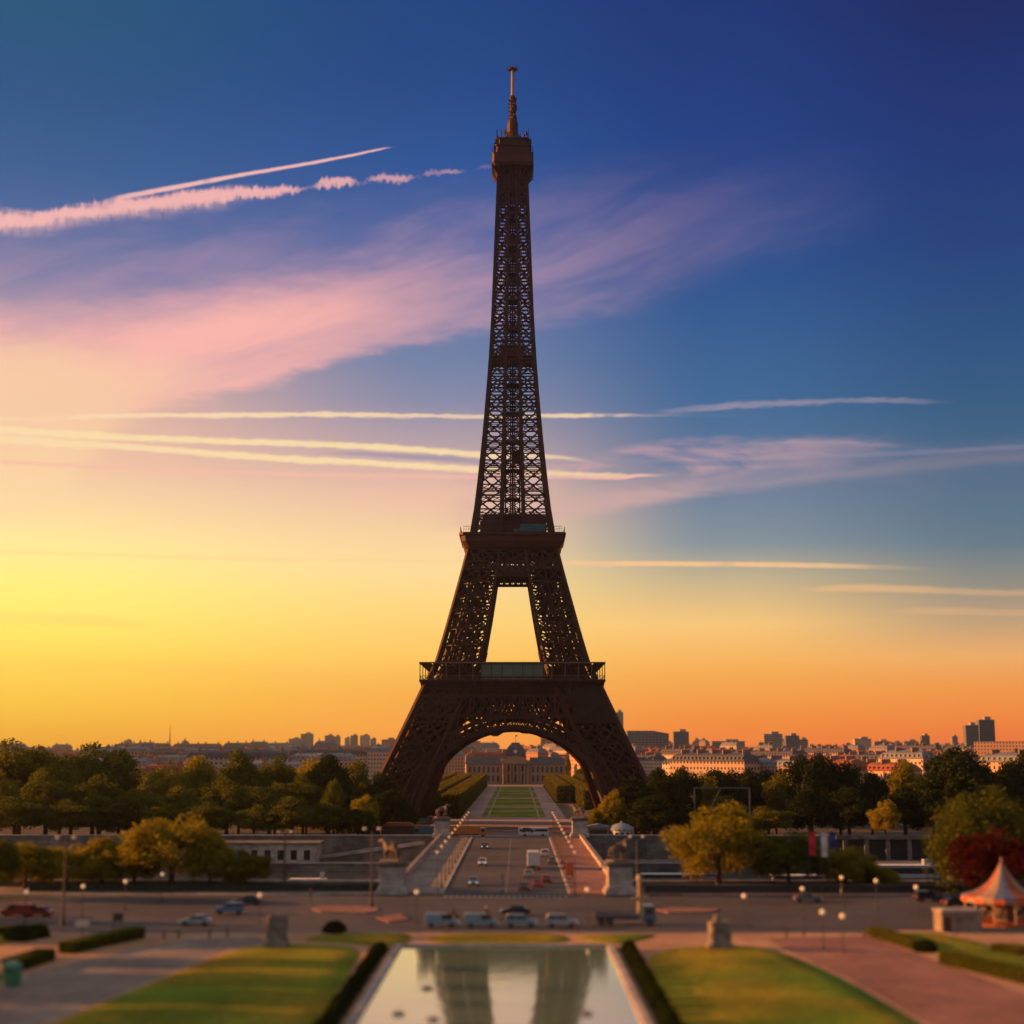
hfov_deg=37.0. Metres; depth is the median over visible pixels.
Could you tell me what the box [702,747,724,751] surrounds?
city block
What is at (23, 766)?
broadleaf tree
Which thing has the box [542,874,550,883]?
car
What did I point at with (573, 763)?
city block
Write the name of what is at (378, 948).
clipped bush
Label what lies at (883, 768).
city block
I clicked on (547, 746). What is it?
city block
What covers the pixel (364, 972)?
clipped bush
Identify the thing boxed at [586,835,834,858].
quay wall
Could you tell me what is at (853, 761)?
city block
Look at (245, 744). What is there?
city block
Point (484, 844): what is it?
car
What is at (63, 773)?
broadleaf tree
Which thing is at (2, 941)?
lawn
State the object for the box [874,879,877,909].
globe lamp
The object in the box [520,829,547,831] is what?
side window
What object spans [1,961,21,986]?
litter bin
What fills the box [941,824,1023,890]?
copper tree
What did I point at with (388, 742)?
tower block
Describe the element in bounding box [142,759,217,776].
city block
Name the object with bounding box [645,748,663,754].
city block
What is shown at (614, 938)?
lawn
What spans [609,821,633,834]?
domed kiosk
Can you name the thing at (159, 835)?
broadleaf tree
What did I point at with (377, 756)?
city block
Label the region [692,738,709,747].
city block
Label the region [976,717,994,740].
tower block
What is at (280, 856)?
window
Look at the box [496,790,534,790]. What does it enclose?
striped lawn
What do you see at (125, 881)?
globe lamp
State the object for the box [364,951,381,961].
clipped bush
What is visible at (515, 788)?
striped lawn
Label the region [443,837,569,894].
bridge road
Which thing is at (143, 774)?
broadleaf tree
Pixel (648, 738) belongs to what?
office block
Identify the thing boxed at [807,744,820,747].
city block
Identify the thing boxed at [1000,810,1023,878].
broadleaf tree
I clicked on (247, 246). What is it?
sky
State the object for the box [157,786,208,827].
broadleaf tree
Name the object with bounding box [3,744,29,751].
city block
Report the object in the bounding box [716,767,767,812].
broadleaf tree
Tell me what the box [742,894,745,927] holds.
globe lamp
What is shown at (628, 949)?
clipped bush
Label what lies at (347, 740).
tower block
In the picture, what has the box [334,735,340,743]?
tower block
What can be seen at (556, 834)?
bridge lamp
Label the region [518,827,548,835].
coach
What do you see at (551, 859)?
car
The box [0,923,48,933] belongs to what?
garden hedge
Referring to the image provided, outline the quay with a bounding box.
[320,859,959,861]
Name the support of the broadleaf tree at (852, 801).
on the ground at (566, 818)
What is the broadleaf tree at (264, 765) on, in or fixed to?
on the park ground at (866, 830)
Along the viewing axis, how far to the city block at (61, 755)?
1478.12 m
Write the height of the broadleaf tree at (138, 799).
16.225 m
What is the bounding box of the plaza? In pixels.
[429,819,587,836]
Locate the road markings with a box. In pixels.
[444,896,900,921]
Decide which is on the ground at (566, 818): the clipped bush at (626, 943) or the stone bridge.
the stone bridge
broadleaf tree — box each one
[0,737,61,833]
[0,769,22,803]
[0,796,47,833]
[0,838,24,886]
[2,840,59,888]
[13,771,80,833]
[30,843,99,884]
[32,753,89,834]
[37,799,104,834]
[54,774,124,834]
[69,740,142,834]
[72,836,130,884]
[90,802,142,834]
[102,832,169,884]
[110,784,162,829]
[115,812,226,884]
[132,803,186,828]
[134,768,155,778]
[138,773,151,788]
[143,762,196,800]
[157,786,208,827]
[176,755,222,805]
[182,800,233,830]
[187,828,234,884]
[197,776,252,834]
[213,849,275,884]
[217,748,272,834]
[232,805,275,834]
[239,781,292,834]
[259,754,297,834]
[259,761,270,769]
[263,795,321,834]
[282,774,325,834]
[283,755,319,834]
[305,752,357,834]
[309,800,346,834]
[339,809,377,834]
[345,760,371,806]
[349,794,380,834]
[360,772,397,834]
[371,789,410,826]
[398,800,419,824]
[575,767,582,773]
[585,808,604,824]
[597,790,627,826]
[611,777,657,834]
[625,794,679,834]
[645,767,686,833]
[659,799,773,883]
[664,807,708,830]
[667,765,704,828]
[688,771,735,811]
[691,768,725,792]
[700,795,752,816]
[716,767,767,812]
[744,806,796,834]
[748,830,832,883]
[751,772,793,834]
[756,767,788,794]
[780,788,834,831]
[783,751,841,831]
[817,758,861,834]
[817,846,879,883]
[823,786,874,834]
[858,771,890,834]
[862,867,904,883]
[866,799,901,834]
[878,784,930,834]
[884,759,920,834]
[907,789,953,833]
[909,746,1001,829]
[963,785,1017,831]
[994,760,1023,813]
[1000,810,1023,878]
[1005,751,1023,802]
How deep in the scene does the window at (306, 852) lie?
418.10 m
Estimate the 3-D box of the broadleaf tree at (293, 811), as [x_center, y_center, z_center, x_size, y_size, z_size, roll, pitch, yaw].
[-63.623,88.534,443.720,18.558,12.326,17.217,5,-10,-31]
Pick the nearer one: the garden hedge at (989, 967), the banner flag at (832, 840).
the garden hedge at (989, 967)
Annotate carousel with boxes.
[961,858,1023,927]
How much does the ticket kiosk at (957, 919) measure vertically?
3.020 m
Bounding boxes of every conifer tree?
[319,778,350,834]
[565,757,570,775]
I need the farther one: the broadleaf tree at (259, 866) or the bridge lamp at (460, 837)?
the bridge lamp at (460, 837)
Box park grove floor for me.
[550,795,593,818]
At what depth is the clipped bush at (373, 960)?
174.72 m
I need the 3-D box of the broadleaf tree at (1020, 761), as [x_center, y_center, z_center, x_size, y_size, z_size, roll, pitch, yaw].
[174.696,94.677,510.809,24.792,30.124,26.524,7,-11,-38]
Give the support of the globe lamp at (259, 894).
on the avenue
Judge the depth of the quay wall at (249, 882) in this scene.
276.78 m
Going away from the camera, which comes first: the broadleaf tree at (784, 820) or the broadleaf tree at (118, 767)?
the broadleaf tree at (784, 820)
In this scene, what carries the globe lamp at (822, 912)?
on the paved walk at (927, 990)
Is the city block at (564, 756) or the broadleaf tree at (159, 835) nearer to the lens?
the broadleaf tree at (159, 835)
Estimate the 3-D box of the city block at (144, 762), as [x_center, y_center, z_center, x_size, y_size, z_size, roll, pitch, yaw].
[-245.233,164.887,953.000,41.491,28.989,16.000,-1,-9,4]
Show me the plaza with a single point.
(501, 827)
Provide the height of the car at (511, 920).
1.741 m
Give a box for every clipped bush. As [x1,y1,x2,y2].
[312,1015,333,1023]
[322,1010,340,1023]
[324,1000,346,1016]
[329,992,352,1009]
[339,987,356,1000]
[341,978,361,993]
[346,972,366,986]
[353,968,369,979]
[355,959,374,973]
[360,956,378,967]
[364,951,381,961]
[368,943,384,956]
[372,942,387,951]
[620,939,636,952]
[623,945,640,957]
[625,951,642,962]
[628,954,645,967]
[632,962,650,973]
[634,967,653,979]
[637,971,656,986]
[641,980,661,993]
[644,985,665,1000]
[649,992,669,1008]
[653,1002,673,1017]
[656,1007,680,1023]
[666,1018,683,1023]
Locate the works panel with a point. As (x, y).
(569, 869)
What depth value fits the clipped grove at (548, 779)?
1098.49 m
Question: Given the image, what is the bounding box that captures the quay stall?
[382,822,415,834]
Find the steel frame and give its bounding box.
[694,787,750,818]
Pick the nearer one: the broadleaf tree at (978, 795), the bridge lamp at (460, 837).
the bridge lamp at (460, 837)
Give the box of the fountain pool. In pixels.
[346,944,650,1023]
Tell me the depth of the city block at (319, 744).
2144.68 m
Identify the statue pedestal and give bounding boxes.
[375,861,409,894]
[432,817,451,837]
[570,817,588,837]
[603,861,636,894]
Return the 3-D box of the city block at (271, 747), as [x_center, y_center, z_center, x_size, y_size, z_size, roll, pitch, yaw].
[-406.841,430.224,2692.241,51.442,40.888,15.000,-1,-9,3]
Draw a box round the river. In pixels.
[11,872,842,879]
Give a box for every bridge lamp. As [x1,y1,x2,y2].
[436,849,438,895]
[440,844,442,887]
[444,839,446,880]
[451,831,452,867]
[454,827,455,862]
[459,821,460,853]
[462,818,463,849]
[464,815,465,845]
[554,816,555,845]
[556,818,557,849]
[557,821,558,853]
[565,835,566,873]
[568,839,569,880]
[570,844,572,887]
[573,849,575,895]
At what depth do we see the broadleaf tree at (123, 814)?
440.77 m
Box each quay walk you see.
[0,887,374,894]
[635,887,961,894]
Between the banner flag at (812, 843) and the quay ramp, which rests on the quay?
the quay ramp
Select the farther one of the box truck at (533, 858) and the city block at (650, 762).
the city block at (650, 762)
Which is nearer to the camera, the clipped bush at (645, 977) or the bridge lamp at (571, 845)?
the clipped bush at (645, 977)
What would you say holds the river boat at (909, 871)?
on the river
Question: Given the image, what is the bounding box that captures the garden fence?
[29,884,378,891]
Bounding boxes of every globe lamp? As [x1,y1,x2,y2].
[24,890,28,923]
[81,884,84,916]
[123,880,127,910]
[258,893,261,926]
[415,890,418,923]
[585,888,588,920]
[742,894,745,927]
[800,887,803,919]
[820,910,824,947]
[840,876,843,905]
[840,914,844,952]
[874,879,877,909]
[914,885,917,917]
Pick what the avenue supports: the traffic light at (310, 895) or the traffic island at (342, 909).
the traffic island at (342, 909)
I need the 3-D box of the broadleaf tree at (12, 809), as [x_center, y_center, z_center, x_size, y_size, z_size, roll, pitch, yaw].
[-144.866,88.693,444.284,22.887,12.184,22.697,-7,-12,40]
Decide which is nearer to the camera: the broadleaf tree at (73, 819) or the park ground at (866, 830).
the broadleaf tree at (73, 819)
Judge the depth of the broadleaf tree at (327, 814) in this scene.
442.18 m
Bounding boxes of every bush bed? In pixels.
[339,948,390,1023]
[618,948,658,1023]
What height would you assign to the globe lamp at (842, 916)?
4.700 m
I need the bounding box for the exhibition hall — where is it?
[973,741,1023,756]
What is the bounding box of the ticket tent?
[587,823,609,834]
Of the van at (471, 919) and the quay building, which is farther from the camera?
the quay building
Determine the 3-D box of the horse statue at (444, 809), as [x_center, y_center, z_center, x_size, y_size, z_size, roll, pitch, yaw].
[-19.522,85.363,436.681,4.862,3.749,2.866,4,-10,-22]
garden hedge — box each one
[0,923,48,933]
[1,948,56,970]
[58,926,145,953]
[865,925,922,949]
[938,951,1023,983]
[990,942,1023,954]
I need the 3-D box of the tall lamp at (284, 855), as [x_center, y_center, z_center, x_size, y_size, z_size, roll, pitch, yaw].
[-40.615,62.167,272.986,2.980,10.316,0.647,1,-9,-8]
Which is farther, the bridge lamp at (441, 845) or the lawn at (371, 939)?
the bridge lamp at (441, 845)
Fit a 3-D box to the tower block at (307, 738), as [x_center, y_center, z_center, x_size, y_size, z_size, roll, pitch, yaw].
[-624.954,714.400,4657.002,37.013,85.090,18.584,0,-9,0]
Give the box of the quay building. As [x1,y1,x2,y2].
[224,840,324,861]
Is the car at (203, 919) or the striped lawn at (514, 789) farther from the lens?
the striped lawn at (514, 789)
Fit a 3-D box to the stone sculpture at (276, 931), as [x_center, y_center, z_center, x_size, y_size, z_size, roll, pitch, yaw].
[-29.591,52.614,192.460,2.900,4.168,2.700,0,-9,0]
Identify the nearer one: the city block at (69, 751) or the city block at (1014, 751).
the city block at (1014, 751)
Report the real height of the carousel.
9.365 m
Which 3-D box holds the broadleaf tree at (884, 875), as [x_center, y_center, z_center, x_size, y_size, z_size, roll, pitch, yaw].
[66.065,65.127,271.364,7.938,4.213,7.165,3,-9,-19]
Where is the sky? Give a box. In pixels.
[0,0,1023,749]
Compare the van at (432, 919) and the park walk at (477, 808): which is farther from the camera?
the park walk at (477, 808)
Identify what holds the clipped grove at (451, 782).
on the park grove floor
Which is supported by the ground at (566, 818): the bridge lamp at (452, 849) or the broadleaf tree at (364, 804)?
the broadleaf tree at (364, 804)
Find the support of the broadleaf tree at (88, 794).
on the ground at (566, 818)
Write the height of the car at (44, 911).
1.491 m
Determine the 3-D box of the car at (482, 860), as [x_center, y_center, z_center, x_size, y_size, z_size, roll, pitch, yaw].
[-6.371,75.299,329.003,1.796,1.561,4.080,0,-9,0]
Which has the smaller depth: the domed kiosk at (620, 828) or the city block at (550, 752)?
the domed kiosk at (620, 828)
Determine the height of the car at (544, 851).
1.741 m
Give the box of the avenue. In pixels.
[0,895,1023,931]
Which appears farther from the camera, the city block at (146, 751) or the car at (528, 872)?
the city block at (146, 751)
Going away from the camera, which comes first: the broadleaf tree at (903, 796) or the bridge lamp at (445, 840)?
the bridge lamp at (445, 840)
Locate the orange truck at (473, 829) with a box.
[450,825,485,836]
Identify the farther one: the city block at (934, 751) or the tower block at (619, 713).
the tower block at (619, 713)
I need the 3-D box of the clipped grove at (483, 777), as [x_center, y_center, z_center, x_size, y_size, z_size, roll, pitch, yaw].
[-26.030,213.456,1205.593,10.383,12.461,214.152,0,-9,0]
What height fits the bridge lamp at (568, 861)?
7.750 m
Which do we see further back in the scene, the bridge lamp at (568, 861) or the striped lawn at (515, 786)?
the striped lawn at (515, 786)
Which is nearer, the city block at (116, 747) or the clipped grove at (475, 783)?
the clipped grove at (475, 783)
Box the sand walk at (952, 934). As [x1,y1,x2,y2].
[895,930,1023,955]
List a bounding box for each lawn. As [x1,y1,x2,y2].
[0,934,11,944]
[54,944,358,1023]
[305,933,410,945]
[428,933,570,943]
[481,815,545,816]
[482,812,544,814]
[484,810,542,811]
[485,808,542,809]
[487,805,540,806]
[488,803,540,804]
[489,801,539,802]
[490,799,538,800]
[492,796,537,797]
[493,793,535,794]
[493,795,536,795]
[494,792,534,792]
[496,789,533,789]
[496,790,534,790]
[497,787,533,788]
[498,786,532,786]
[576,934,655,943]
[649,945,918,1023]
[890,932,1023,965]
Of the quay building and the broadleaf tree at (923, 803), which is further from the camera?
the broadleaf tree at (923, 803)
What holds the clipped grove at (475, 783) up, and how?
on the park grove floor
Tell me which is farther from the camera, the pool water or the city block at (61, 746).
the city block at (61, 746)
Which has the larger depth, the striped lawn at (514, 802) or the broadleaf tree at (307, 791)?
the striped lawn at (514, 802)
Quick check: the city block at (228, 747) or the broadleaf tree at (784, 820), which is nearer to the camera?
the broadleaf tree at (784, 820)
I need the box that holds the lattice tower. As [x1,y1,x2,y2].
[337,65,675,834]
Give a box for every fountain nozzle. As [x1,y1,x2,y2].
[392,1010,404,1014]
[421,985,432,989]
[426,1015,438,1020]
[580,1010,592,1014]
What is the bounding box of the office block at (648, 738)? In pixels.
[625,731,668,748]
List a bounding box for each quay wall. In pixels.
[0,834,433,858]
[0,880,378,886]
[56,862,411,871]
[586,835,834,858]
[633,862,944,871]
[633,880,1023,886]
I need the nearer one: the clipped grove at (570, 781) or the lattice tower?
the lattice tower
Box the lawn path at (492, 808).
[487,808,539,816]
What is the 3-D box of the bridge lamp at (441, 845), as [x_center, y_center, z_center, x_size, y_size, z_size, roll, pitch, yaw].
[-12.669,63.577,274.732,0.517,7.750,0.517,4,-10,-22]
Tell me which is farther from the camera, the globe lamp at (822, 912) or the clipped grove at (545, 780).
the clipped grove at (545, 780)
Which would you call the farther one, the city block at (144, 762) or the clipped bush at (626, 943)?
the city block at (144, 762)
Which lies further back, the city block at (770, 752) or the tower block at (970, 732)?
the tower block at (970, 732)
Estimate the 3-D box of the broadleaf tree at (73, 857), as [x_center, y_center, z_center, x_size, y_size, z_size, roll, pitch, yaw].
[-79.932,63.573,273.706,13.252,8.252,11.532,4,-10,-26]
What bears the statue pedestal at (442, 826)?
on the stone bridge
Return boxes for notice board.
[113,913,122,929]
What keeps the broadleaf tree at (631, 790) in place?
on the park ground at (866, 830)
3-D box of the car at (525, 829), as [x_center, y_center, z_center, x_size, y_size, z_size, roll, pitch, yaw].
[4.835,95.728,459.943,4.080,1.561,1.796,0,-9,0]
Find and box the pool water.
[357,947,640,1023]
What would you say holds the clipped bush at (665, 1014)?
on the bush bed at (640, 991)
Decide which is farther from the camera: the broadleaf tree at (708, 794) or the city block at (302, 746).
the city block at (302, 746)
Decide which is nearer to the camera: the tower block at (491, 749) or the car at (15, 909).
the car at (15, 909)
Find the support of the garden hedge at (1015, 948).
on the garden path at (648, 948)
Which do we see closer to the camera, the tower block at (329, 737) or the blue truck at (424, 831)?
the blue truck at (424, 831)
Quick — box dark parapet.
[641,884,1023,892]
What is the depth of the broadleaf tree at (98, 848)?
270.95 m
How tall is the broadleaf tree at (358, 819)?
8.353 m
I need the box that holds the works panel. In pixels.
[566,862,572,878]
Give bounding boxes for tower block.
[289,737,301,744]
[301,732,313,745]
[325,734,333,740]
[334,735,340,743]
[345,736,349,744]
[350,734,357,744]
[360,734,369,746]
[370,737,375,744]
[381,738,395,745]
[471,740,479,751]
[482,745,498,751]
[541,738,551,745]
[616,710,622,725]
[673,729,688,745]
[710,739,744,748]
[763,732,782,747]
[784,733,799,748]
[799,737,807,747]
[853,737,870,748]
[874,739,889,743]
[902,739,917,744]
[920,733,929,744]
[950,734,957,744]
[963,722,978,746]
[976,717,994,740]
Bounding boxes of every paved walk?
[0,936,265,1023]
[767,936,1023,1023]
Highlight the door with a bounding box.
[944,917,951,931]
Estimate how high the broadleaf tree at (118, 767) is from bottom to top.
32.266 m
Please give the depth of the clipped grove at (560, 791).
890.90 m
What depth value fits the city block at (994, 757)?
927.32 m
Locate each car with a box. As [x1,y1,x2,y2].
[0,903,35,916]
[26,906,54,916]
[179,914,212,925]
[214,902,244,914]
[233,895,262,904]
[468,876,478,885]
[478,858,486,865]
[481,842,488,848]
[500,904,530,914]
[504,914,536,927]
[519,882,528,890]
[521,827,534,832]
[524,869,532,877]
[532,879,542,887]
[541,849,548,856]
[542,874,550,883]
[545,914,577,927]
[548,857,555,863]
[793,892,822,902]
[913,890,942,901]
[941,897,972,906]
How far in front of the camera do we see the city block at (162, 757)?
1497.03 m
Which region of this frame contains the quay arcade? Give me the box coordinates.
[835,835,1001,860]
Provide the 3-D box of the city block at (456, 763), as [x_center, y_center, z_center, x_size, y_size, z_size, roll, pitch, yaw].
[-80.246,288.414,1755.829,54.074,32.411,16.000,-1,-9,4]
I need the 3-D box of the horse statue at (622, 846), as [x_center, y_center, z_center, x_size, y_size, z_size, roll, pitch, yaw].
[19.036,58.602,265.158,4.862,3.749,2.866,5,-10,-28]
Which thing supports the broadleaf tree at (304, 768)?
on the park ground at (866, 830)
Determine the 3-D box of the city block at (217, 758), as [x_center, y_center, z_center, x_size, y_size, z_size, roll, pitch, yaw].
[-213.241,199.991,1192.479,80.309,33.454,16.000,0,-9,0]
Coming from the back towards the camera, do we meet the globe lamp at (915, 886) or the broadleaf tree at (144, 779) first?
the broadleaf tree at (144, 779)
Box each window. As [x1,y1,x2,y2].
[264,850,270,857]
[277,850,283,859]
[291,850,296,859]
[304,850,309,859]
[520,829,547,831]
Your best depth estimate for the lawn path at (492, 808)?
757.06 m
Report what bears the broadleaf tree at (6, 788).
on the ground at (566, 818)
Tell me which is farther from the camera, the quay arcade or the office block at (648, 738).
the office block at (648, 738)
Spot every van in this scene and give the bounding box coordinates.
[424,912,458,927]
[464,912,497,927]
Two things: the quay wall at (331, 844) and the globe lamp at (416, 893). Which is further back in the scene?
the quay wall at (331, 844)
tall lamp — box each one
[56,836,76,926]
[277,831,292,884]
[363,827,381,906]
[629,835,644,889]
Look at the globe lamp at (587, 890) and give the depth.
222.99 m
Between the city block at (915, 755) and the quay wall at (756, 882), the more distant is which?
the city block at (915, 755)
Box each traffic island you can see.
[311,905,378,912]
[376,913,409,921]
[656,907,719,912]
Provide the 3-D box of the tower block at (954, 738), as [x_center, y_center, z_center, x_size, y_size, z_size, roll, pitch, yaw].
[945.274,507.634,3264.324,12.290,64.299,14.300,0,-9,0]
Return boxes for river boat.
[288,872,327,879]
[635,871,723,879]
[772,874,823,879]
[853,859,944,879]
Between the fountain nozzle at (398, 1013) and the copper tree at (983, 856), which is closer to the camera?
the fountain nozzle at (398, 1013)
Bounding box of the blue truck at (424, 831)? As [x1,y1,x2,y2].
[414,827,433,834]
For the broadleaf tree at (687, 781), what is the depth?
519.54 m
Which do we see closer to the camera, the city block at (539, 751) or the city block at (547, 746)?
the city block at (539, 751)
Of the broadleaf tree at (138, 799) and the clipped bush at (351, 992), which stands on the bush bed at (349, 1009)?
the clipped bush at (351, 992)
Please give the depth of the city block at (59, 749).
2741.17 m
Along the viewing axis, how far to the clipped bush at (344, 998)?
147.10 m
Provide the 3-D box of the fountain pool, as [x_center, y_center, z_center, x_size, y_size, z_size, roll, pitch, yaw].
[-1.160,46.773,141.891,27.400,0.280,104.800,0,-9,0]
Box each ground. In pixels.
[0,821,1007,834]
[259,782,929,895]
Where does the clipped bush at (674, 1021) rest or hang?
on the bush bed at (640, 991)
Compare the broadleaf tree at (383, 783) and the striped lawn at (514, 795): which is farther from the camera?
the striped lawn at (514, 795)
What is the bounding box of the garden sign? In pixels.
[75,921,88,936]
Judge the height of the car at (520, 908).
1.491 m
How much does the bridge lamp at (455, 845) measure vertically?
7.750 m
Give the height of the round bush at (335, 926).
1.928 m
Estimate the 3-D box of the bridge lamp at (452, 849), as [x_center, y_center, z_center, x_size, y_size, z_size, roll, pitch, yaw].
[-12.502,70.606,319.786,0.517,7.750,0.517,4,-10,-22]
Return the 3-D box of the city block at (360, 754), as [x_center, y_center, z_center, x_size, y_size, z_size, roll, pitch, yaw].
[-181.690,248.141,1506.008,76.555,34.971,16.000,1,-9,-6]
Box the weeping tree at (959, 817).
[921,784,1023,893]
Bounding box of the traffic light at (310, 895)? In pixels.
[309,889,311,911]
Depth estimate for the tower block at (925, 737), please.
3063.89 m
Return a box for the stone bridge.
[406,834,606,893]
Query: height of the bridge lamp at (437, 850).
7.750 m
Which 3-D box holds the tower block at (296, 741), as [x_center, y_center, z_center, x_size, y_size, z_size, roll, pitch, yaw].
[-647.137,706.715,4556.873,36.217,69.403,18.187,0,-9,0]
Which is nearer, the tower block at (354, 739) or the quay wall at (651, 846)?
the quay wall at (651, 846)
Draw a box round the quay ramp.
[320,841,424,860]
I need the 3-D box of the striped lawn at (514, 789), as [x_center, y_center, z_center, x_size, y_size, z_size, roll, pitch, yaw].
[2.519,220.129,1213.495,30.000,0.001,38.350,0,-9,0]
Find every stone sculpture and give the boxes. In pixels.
[263,913,289,947]
[706,914,733,948]
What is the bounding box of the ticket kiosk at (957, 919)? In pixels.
[931,907,983,931]
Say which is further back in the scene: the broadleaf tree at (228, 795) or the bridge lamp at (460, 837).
the broadleaf tree at (228, 795)
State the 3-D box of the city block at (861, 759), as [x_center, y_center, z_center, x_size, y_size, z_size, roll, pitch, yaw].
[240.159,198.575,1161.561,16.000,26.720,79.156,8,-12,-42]
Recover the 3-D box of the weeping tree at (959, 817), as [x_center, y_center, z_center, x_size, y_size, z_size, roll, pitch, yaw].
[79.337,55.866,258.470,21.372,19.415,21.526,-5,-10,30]
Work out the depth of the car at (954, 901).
240.95 m
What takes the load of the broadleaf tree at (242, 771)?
on the park ground at (866, 830)
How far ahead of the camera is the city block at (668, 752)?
1477.12 m
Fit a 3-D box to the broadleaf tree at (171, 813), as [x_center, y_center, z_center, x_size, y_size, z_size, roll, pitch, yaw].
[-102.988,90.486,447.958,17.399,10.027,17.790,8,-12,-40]
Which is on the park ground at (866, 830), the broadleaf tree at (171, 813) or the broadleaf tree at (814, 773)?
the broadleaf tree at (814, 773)
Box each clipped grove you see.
[429,784,448,816]
[440,778,462,788]
[440,784,472,817]
[442,773,453,780]
[451,773,471,780]
[459,778,481,801]
[470,773,487,792]
[543,774,556,789]
[546,776,561,794]
[550,780,571,802]
[557,774,573,779]
[563,778,584,799]
[571,783,594,809]
[573,774,584,781]
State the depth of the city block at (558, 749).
2143.37 m
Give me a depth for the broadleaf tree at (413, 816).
509.44 m
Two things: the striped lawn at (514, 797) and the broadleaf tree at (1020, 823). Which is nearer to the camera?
the broadleaf tree at (1020, 823)
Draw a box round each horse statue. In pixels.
[378,838,406,861]
[434,804,450,817]
[570,804,586,817]
[606,838,632,861]
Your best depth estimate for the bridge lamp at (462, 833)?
379.81 m
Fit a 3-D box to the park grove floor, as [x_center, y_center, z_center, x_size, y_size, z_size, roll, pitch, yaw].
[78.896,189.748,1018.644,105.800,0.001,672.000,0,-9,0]
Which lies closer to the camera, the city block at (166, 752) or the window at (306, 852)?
the window at (306, 852)
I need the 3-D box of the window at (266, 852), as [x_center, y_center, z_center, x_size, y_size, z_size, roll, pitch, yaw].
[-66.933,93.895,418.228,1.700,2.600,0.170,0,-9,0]
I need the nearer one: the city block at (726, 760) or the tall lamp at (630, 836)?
the tall lamp at (630, 836)
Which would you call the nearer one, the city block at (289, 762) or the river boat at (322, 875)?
the river boat at (322, 875)
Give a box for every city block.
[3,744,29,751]
[47,747,73,750]
[49,752,79,758]
[51,749,79,754]
[52,743,72,749]
[82,744,128,753]
[88,745,113,755]
[93,753,153,774]
[117,741,171,747]
[118,743,154,761]
[136,740,155,749]
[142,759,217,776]
[154,748,178,758]
[154,752,186,763]
[154,758,177,763]
[156,746,193,752]
[172,742,220,747]
[182,745,218,754]
[186,747,290,773]
[196,744,244,749]
[218,757,302,775]
[223,741,248,748]
[248,739,269,749]
[267,744,287,749]
[269,741,294,745]
[273,746,296,753]
[286,743,310,748]
[289,746,366,773]
[292,749,357,767]
[314,738,337,748]
[340,744,365,748]
[344,744,376,750]
[367,743,398,781]
[444,751,465,773]
[461,744,476,754]
[465,749,505,772]
[480,741,499,748]
[522,745,540,748]
[525,749,557,756]
[526,746,547,760]
[542,742,559,750]
[549,744,569,756]
[549,754,569,773]
[570,755,576,776]
[632,742,644,752]
[636,752,666,776]
[643,745,660,750]
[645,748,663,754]
[659,745,700,758]
[662,755,673,775]
[669,748,760,777]
[686,745,712,749]
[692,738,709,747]
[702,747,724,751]
[705,750,741,752]
[720,739,742,750]
[748,747,801,757]
[752,754,804,790]
[753,742,779,749]
[792,755,867,761]
[797,745,851,755]
[802,754,863,790]
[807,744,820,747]
[834,751,874,755]
[842,742,864,751]
[851,750,934,761]
[859,758,922,797]
[868,742,894,751]
[877,746,934,776]
[894,742,942,750]
[903,749,937,753]
[941,743,963,747]
[953,746,973,750]
[966,748,1017,753]
[977,748,1023,772]
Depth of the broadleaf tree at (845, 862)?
268.47 m
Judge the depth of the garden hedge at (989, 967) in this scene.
169.76 m
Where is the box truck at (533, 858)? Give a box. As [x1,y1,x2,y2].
[527,850,539,869]
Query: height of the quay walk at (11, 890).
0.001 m
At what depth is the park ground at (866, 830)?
581.03 m
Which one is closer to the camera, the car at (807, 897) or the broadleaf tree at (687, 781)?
the car at (807, 897)
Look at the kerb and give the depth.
207.24 m
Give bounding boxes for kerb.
[0,894,1023,933]
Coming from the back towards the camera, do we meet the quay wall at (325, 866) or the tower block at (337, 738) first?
the tower block at (337, 738)
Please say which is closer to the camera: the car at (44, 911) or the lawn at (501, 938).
the lawn at (501, 938)
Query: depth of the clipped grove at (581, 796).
813.45 m
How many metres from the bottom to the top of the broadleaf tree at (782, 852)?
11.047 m
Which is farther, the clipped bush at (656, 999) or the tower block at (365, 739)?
the tower block at (365, 739)
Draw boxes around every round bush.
[2,924,36,941]
[30,924,50,938]
[322,920,347,933]
[914,939,937,952]
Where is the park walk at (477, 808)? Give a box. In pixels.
[460,785,565,818]
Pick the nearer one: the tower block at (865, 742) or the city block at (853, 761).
the city block at (853, 761)
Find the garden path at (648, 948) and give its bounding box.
[0,933,1023,1023]
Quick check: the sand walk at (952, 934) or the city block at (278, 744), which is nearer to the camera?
the sand walk at (952, 934)
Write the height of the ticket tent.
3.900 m
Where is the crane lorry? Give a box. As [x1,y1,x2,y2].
[594,875,655,925]
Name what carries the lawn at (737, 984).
on the garden path at (648, 948)
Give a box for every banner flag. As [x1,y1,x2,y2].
[808,829,815,893]
[820,829,827,893]
[829,831,835,893]
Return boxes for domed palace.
[465,735,565,783]
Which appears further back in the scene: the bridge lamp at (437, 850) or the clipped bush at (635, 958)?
the bridge lamp at (437, 850)
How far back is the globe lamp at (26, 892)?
219.19 m

